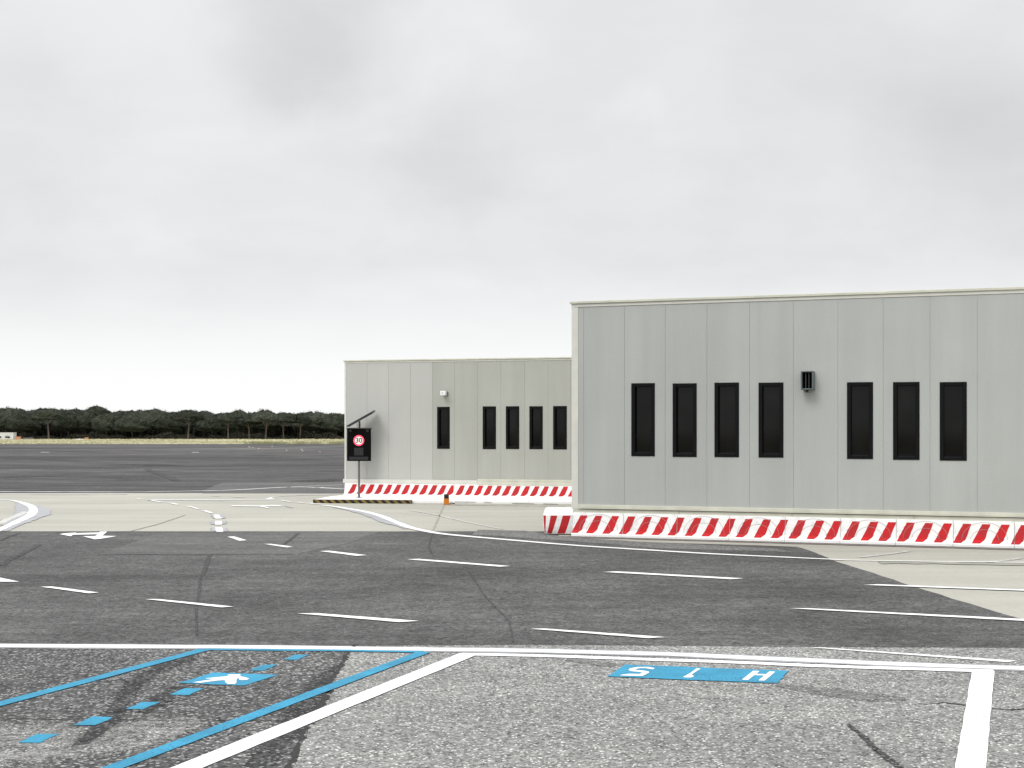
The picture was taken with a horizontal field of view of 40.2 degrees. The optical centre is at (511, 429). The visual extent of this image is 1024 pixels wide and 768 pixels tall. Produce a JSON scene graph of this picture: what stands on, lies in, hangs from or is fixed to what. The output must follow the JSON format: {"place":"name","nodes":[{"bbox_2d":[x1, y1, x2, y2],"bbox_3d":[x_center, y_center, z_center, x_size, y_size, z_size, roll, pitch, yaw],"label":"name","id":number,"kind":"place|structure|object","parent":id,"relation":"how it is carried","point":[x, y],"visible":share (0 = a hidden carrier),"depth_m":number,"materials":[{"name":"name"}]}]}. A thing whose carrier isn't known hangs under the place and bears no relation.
{"place":"outdoors","nodes":[
{"label":"outdoors","id":0,"kind":"place"},
{"bbox_2d":[0,444,344,492],"bbox_3d":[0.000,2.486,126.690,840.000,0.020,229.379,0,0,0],"label":"apron","id":1,"kind":"object","parent":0,"point":[172,468],"visible":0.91,"depth_m":89.17,"materials":[{"name":"grey asphalt"}]},
{"bbox_2d":[0,439,344,443],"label":"dry grass","id":2,"kind":"structure","parent":0,"point":[130,441],"depth_m":283.83,"materials":[{"name":"plant"}]},
{"bbox_2d":[0,643,1023,767],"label":"parking asphalt","id":3,"kind":"structure","parent":0,"point":[291,706],"depth_m":12.54,"materials":[{"name":"grey asphalt"}]},
{"bbox_2d":[0,505,1023,647],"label":"asphalt road","id":4,"kind":"structure","parent":0,"point":[366,588],"depth_m":21.11,"materials":[{"name":"grey asphalt"}]},
{"bbox_2d":[543,507,572,533],"bbox_3d":[1.127,2.175,33.537,0.720,0.585,0.954,0,0,5],"label":"barrier end block","id":5,"kind":"object","parent":4,"relation":"on","point":[557,520],"depth_m":33.09,"materials":[{"name":"white concrete"}]},
{"bbox_2d":[0,493,1023,647],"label":"concrete road","id":6,"kind":"structure","parent":0,"point":[256,512],"depth_m":37.51,"materials":[{"name":"concrete"}]},
{"bbox_2d":[313,499,411,503],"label":"striped kerb","id":7,"kind":"structure","parent":6,"relation":"on","point":[366,501],"depth_m":47.16,"materials":[{"name":"black paint"}]},
{"bbox_2d":[319,495,571,504],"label":"traffic island","id":8,"kind":"structure","parent":6,"relation":"on","point":[472,501],"depth_m":46.95,"materials":[{"name":"white concrete"}]},
{"bbox_2d":[346,410,375,497],"bbox_3d":[-5.263,0.862,48.745,0.975,3.056,0.700,0,0,0],"label":"speed sign","id":9,"kind":"object","parent":8,"relation":"on","point":[359,444],"visible":0.99,"depth_m":48.65,"materials":[{"name":"metal"}]},
{"bbox_2d":[343,483,453,497],"bbox_3d":[-3.949,2.098,48.958,4.057,0.545,0.380,0,0,16],"label":"long barrier","id":10,"kind":"object","parent":8,"relation":"on","point":[407,490],"visible":0.97,"depth_m":48.86,"materials":[{"name":"white concrete"}]},
{"bbox_2d":[453,484,571,499],"bbox_3d":[2.997,2.098,46.975,10.373,0.545,0.380,0,0,16],"label":"long barrier","id":11,"kind":"object","parent":8,"relation":"on","point":[471,491],"visible":0.45,"depth_m":47.73,"materials":[{"name":"white concrete"}]},
{"bbox_2d":[444,494,454,504],"bbox_3d":[-2.077,2.324,46.526,0.374,0.352,0.159,0,0,-6],"label":"orange post","id":12,"kind":"object","parent":6,"relation":"on","point":[446,499],"visible":1,"depth_m":46.44,"materials":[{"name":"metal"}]},
{"bbox_2d":[343,357,571,485],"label":"prefabricated building","id":13,"kind":"structure","parent":6,"relation":"on","point":[496,421],"depth_m":48.31,"materials":[{"name":"grey metal"}]},
{"bbox_2d":[437,407,449,448],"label":"window","id":14,"kind":"structure","parent":13,"relation":"in","point":[443,413],"depth_m":48.56,"materials":[{"name":"black glass"}]},
{"bbox_2d":[440,391,447,395],"bbox_3d":[-2.346,-1.247,48.352,0.195,0.170,0.305,0,0,16],"label":"wall lamp","id":15,"kind":"object","parent":13,"relation":"attached to","point":[443,393],"visible":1,"depth_m":48.22,"materials":[{"name":"white plastic"}]},
{"bbox_2d":[483,406,495,448],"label":"window","id":16,"kind":"structure","parent":13,"relation":"in","point":[489,412],"depth_m":48.12,"materials":[{"name":"black glass"}]},
{"bbox_2d":[506,406,518,448],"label":"window","id":17,"kind":"structure","parent":13,"relation":"in","point":[512,412],"depth_m":47.90,"materials":[{"name":"black glass"}]},
{"bbox_2d":[529,406,542,448],"bbox_3d":[0.832,-0.061,47.651,0.471,1.460,0.128,0,0,16],"label":"window","id":18,"kind":"structure","parent":13,"relation":"in","point":[535,412],"depth_m":47.65,"materials":[{"name":"black glass"}]},
{"bbox_2d":[553,406,566,448],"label":"window","id":19,"kind":"structure","parent":13,"relation":"in","point":[559,412],"depth_m":47.42,"materials":[{"name":"black glass"}]},
{"bbox_2d":[565,535,1023,549],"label":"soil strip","id":20,"kind":"object","parent":6,"relation":"on","point":[1014,548],"visible":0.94,"depth_m":30.48,"materials":[{"name":"grey concrete"}]},
{"bbox_2d":[571,512,623,536],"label":"jersey barrier","id":21,"kind":"object","parent":20,"relation":"on","point":[586,524],"visible":0.99,"depth_m":32.44,"materials":[{"name":"white concrete"}]},
{"bbox_2d":[622,513,677,538],"bbox_3d":[3.179,2.206,32.097,1.257,0.545,0.380,0,0,20],"label":"jersey barrier","id":22,"kind":"object","parent":20,"relation":"on","point":[661,526],"visible":0.99,"depth_m":32.02,"materials":[{"name":"white concrete"}]},
{"bbox_2d":[676,514,729,539],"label":"jersey barrier","id":23,"kind":"object","parent":20,"relation":"on","point":[706,527],"visible":1,"depth_m":31.59,"materials":[{"name":"white concrete"}]},
{"bbox_2d":[729,516,785,541],"bbox_3d":[5.486,2.206,31.256,1.230,0.545,0.380,0,0,20],"label":"jersey barrier","id":24,"kind":"object","parent":20,"relation":"on","point":[759,528],"visible":1,"depth_m":31.17,"materials":[{"name":"white concrete"}]},
{"bbox_2d":[784,517,840,542],"bbox_3d":[6.631,2.206,30.839,1.192,0.545,0.380,0,0,20],"label":"jersey barrier","id":25,"kind":"object","parent":20,"relation":"on","point":[813,529],"visible":0.99,"depth_m":30.76,"materials":[{"name":"white concrete"}]},
{"bbox_2d":[840,518,896,544],"bbox_3d":[7.749,2.206,30.433,1.171,0.545,0.380,0,0,20],"label":"jersey barrier","id":26,"kind":"object","parent":20,"relation":"on","point":[867,531],"visible":1,"depth_m":30.35,"materials":[{"name":"white concrete"}]},
{"bbox_2d":[896,519,953,546],"bbox_3d":[8.854,2.206,30.029,1.165,0.545,0.380,0,0,20],"label":"jersey barrier","id":27,"kind":"object","parent":20,"relation":"on","point":[916,532],"visible":1,"depth_m":29.95,"materials":[{"name":"white concrete"}]},
{"bbox_2d":[953,520,1013,547],"bbox_3d":[9.981,2.206,29.619,1.218,0.545,0.380,0,0,20],"label":"jersey barrier","id":28,"kind":"object","parent":20,"relation":"on","point":[994,534],"visible":1,"depth_m":29.54,"materials":[{"name":"white concrete"}]},
{"bbox_2d":[1015,522,1023,547],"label":"jersey barrier","id":29,"kind":"object","parent":20,"relation":"on","point":[1019,534],"visible":1,"depth_m":29.31,"materials":[{"name":"concrete"}]},
{"bbox_2d":[570,287,1023,545],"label":"prefabricated building","id":30,"kind":"structure","parent":6,"relation":"on","point":[911,406],"depth_m":30.92,"materials":[{"name":"grey metal"}]},
{"bbox_2d":[631,383,654,455],"bbox_3d":[3.026,-0.226,32.214,0.557,1.679,0.128,0,0,20],"label":"window","id":31,"kind":"structure","parent":30,"relation":"in","point":[642,394],"depth_m":32.24,"materials":[{"name":"black glass"}]},
{"bbox_2d":[673,383,696,456],"bbox_3d":[3.941,-0.213,31.880,0.558,1.675,0.128,0,0,20],"label":"window","id":32,"kind":"structure","parent":30,"relation":"in","point":[684,394],"depth_m":31.90,"materials":[{"name":"black glass"}]},
{"bbox_2d":[714,382,738,456],"bbox_3d":[4.849,-0.217,31.549,0.558,1.679,0.128,0,0,20],"label":"window","id":33,"kind":"structure","parent":30,"relation":"in","point":[726,395],"depth_m":31.57,"materials":[{"name":"black glass"}]},
{"bbox_2d":[759,382,782,457],"bbox_3d":[5.780,-0.210,31.210,0.553,1.670,0.128,0,0,20],"label":"window","id":34,"kind":"structure","parent":30,"relation":"in","point":[770,394],"depth_m":31.23,"materials":[{"name":"black glass"}]},
{"bbox_2d":[801,371,814,391],"bbox_3d":[6.494,-1.050,30.724,0.270,0.460,0.329,0,0,20],"label":"louvred wall box","id":35,"kind":"object","parent":30,"relation":"attached to","point":[807,380],"visible":1,"depth_m":30.69,"materials":[{"name":"metal"}]},
{"bbox_2d":[847,382,872,458],"bbox_3d":[7.597,-0.195,30.547,0.555,1.675,0.128,0,0,20],"label":"window","id":36,"kind":"structure","parent":30,"relation":"in","point":[859,394],"depth_m":30.57,"materials":[{"name":"black glass"}]},
{"bbox_2d":[893,382,919,459],"bbox_3d":[8.511,-0.185,30.214,0.553,1.679,0.128,0,0,20],"label":"window","id":37,"kind":"structure","parent":30,"relation":"in","point":[906,395],"depth_m":30.23,"materials":[{"name":"black glass"}]},
{"bbox_2d":[940,382,966,460],"bbox_3d":[9.421,-0.174,29.883,0.552,1.678,0.128,0,0,20],"label":"window","id":38,"kind":"structure","parent":30,"relation":"in","point":[953,395],"depth_m":29.90,"materials":[{"name":"black glass"}]},
{"bbox_2d":[0,0,1023,414],"label":"sky","id":39,"kind":"structure","parent":0,"point":[214,206],"materials":[{"name":"white"}]},
{"label":"forest floor","id":40,"kind":"structure","parent":0,"visible":0},
{"bbox_2d":[0,406,24,431],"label":"pine tree","id":41,"kind":"object","parent":40,"relation":"on","point":[7,412],"visible":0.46,"depth_m":361.38,"materials":[{"name":"green plant"}]},
{"bbox_2d":[73,410,96,434],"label":"pine tree","id":42,"kind":"object","parent":40,"relation":"on","point":[84,418],"visible":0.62,"depth_m":360.13,"materials":[{"name":"green plant"}]},
{"bbox_2d":[84,405,107,415],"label":"pine tree","id":43,"kind":"object","parent":40,"relation":"on","point":[97,410],"visible":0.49,"depth_m":364.29,"materials":[{"name":"green plant"}]},
{"bbox_2d":[133,407,167,434],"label":"pine tree","id":44,"kind":"object","parent":40,"relation":"on","point":[152,415],"visible":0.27,"depth_m":367.69,"materials":[{"name":"green plant"}]},
{"bbox_2d":[153,412,186,434],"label":"pine tree","id":45,"kind":"object","parent":40,"relation":"on","point":[165,422],"visible":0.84,"depth_m":359.39,"materials":[{"name":"green plant"}]},
{"bbox_2d":[0,407,344,438],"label":"wood","id":46,"kind":"object","parent":40,"relation":"on","point":[288,430],"visible":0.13,"depth_m":389.55,"materials":[{"name":"green plant"}]},
{"bbox_2d":[225,408,251,432],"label":"pine tree","id":47,"kind":"object","parent":40,"relation":"on","point":[233,425],"visible":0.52,"depth_m":368.80,"materials":[{"name":"green plant"}]},
{"bbox_2d":[251,408,281,429],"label":"pine tree","id":48,"kind":"object","parent":40,"relation":"on","point":[272,426],"visible":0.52,"depth_m":368.73,"materials":[{"name":"green plant"}]},
{"bbox_2d":[290,411,328,435],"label":"pine tree","id":49,"kind":"object","parent":40,"relation":"on","point":[317,417],"visible":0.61,"depth_m":360.66,"materials":[{"name":"green plant"}]},
{"bbox_2d":[319,413,344,434],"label":"pine tree","id":50,"kind":"object","parent":40,"relation":"on","point":[335,422],"visible":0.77,"depth_m":358.71,"materials":[{"name":"green plant"}]},
{"label":"grass verge","id":51,"kind":"structure","parent":0,"visible":0},
{"bbox_2d":[0,432,16,438],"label":"portable cabin","id":52,"kind":"object","parent":51,"relation":"on","point":[8,435],"visible":0.9,"depth_m":345.68,"materials":[{"name":"white metal"}]},
{"bbox_2d":[4,413,41,434],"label":"pine tree","id":53,"kind":"object","parent":51,"relation":"on","point":[22,422],"visible":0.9,"depth_m":356.31,"materials":[{"name":"green plant"}]},
{"bbox_2d":[28,408,65,438],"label":"pine tree","id":54,"kind":"object","parent":51,"relation":"on","point":[44,414],"visible":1,"depth_m":349.57,"materials":[{"name":"green plant"}]},
{"bbox_2d":[50,411,78,435],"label":"pine tree","id":55,"kind":"object","parent":51,"relation":"on","point":[69,423],"visible":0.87,"depth_m":358.27,"materials":[{"name":"green plant"}]},
{"bbox_2d":[90,413,118,434],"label":"pine tree","id":56,"kind":"object","parent":51,"relation":"on","point":[103,422],"visible":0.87,"depth_m":356.38,"materials":[{"name":"green plant"}]},
{"bbox_2d":[112,413,151,436],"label":"pine tree","id":57,"kind":"object","parent":51,"relation":"on","point":[131,422],"visible":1,"depth_m":354.99,"materials":[{"name":"green plant"}]},
{"bbox_2d":[17,431,344,438],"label":"scrub","id":58,"kind":"object","parent":51,"relation":"on","point":[308,435],"visible":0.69,"depth_m":356.71,"materials":[{"name":"plant"}]},
{"bbox_2d":[172,409,206,438],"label":"pine tree","id":59,"kind":"object","parent":51,"relation":"on","point":[185,415],"visible":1,"depth_m":348.85,"materials":[{"name":"green plant"}]},
{"bbox_2d":[194,415,227,434],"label":"pine tree","id":60,"kind":"object","parent":51,"relation":"on","point":[207,424],"visible":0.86,"depth_m":358.43,"materials":[{"name":"green plant"}]},
{"bbox_2d":[213,412,241,438],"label":"pine tree","id":61,"kind":"object","parent":51,"relation":"on","point":[225,417],"visible":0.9,"depth_m":351.01,"materials":[{"name":"green plant"}]},
{"bbox_2d":[235,415,261,438],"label":"pine tree","id":62,"kind":"object","parent":51,"relation":"on","point":[242,421],"visible":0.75,"depth_m":349.29,"materials":[{"name":"green plant"}]},
{"bbox_2d":[245,411,283,438],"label":"pine tree","id":63,"kind":"object","parent":51,"relation":"on","point":[266,416],"visible":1,"depth_m":346.34,"materials":[{"name":"green plant"}]},
{"bbox_2d":[272,412,297,438],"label":"pine tree","id":64,"kind":"object","parent":51,"relation":"on","point":[286,417],"visible":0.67,"depth_m":352.21,"materials":[{"name":"green plant"}]},
{"bbox_2d":[243,441,344,443],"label":"weeds","id":65,"kind":"object","parent":51,"relation":"on","point":[277,442],"visible":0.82,"depth_m":241.67,"materials":[{"name":"green plant"}]},
{"bbox_2d":[287,414,313,438],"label":"pine tree","id":66,"kind":"object","parent":51,"relation":"on","point":[303,418],"visible":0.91,"depth_m":354.11,"materials":[{"name":"green plant"}]}
]}

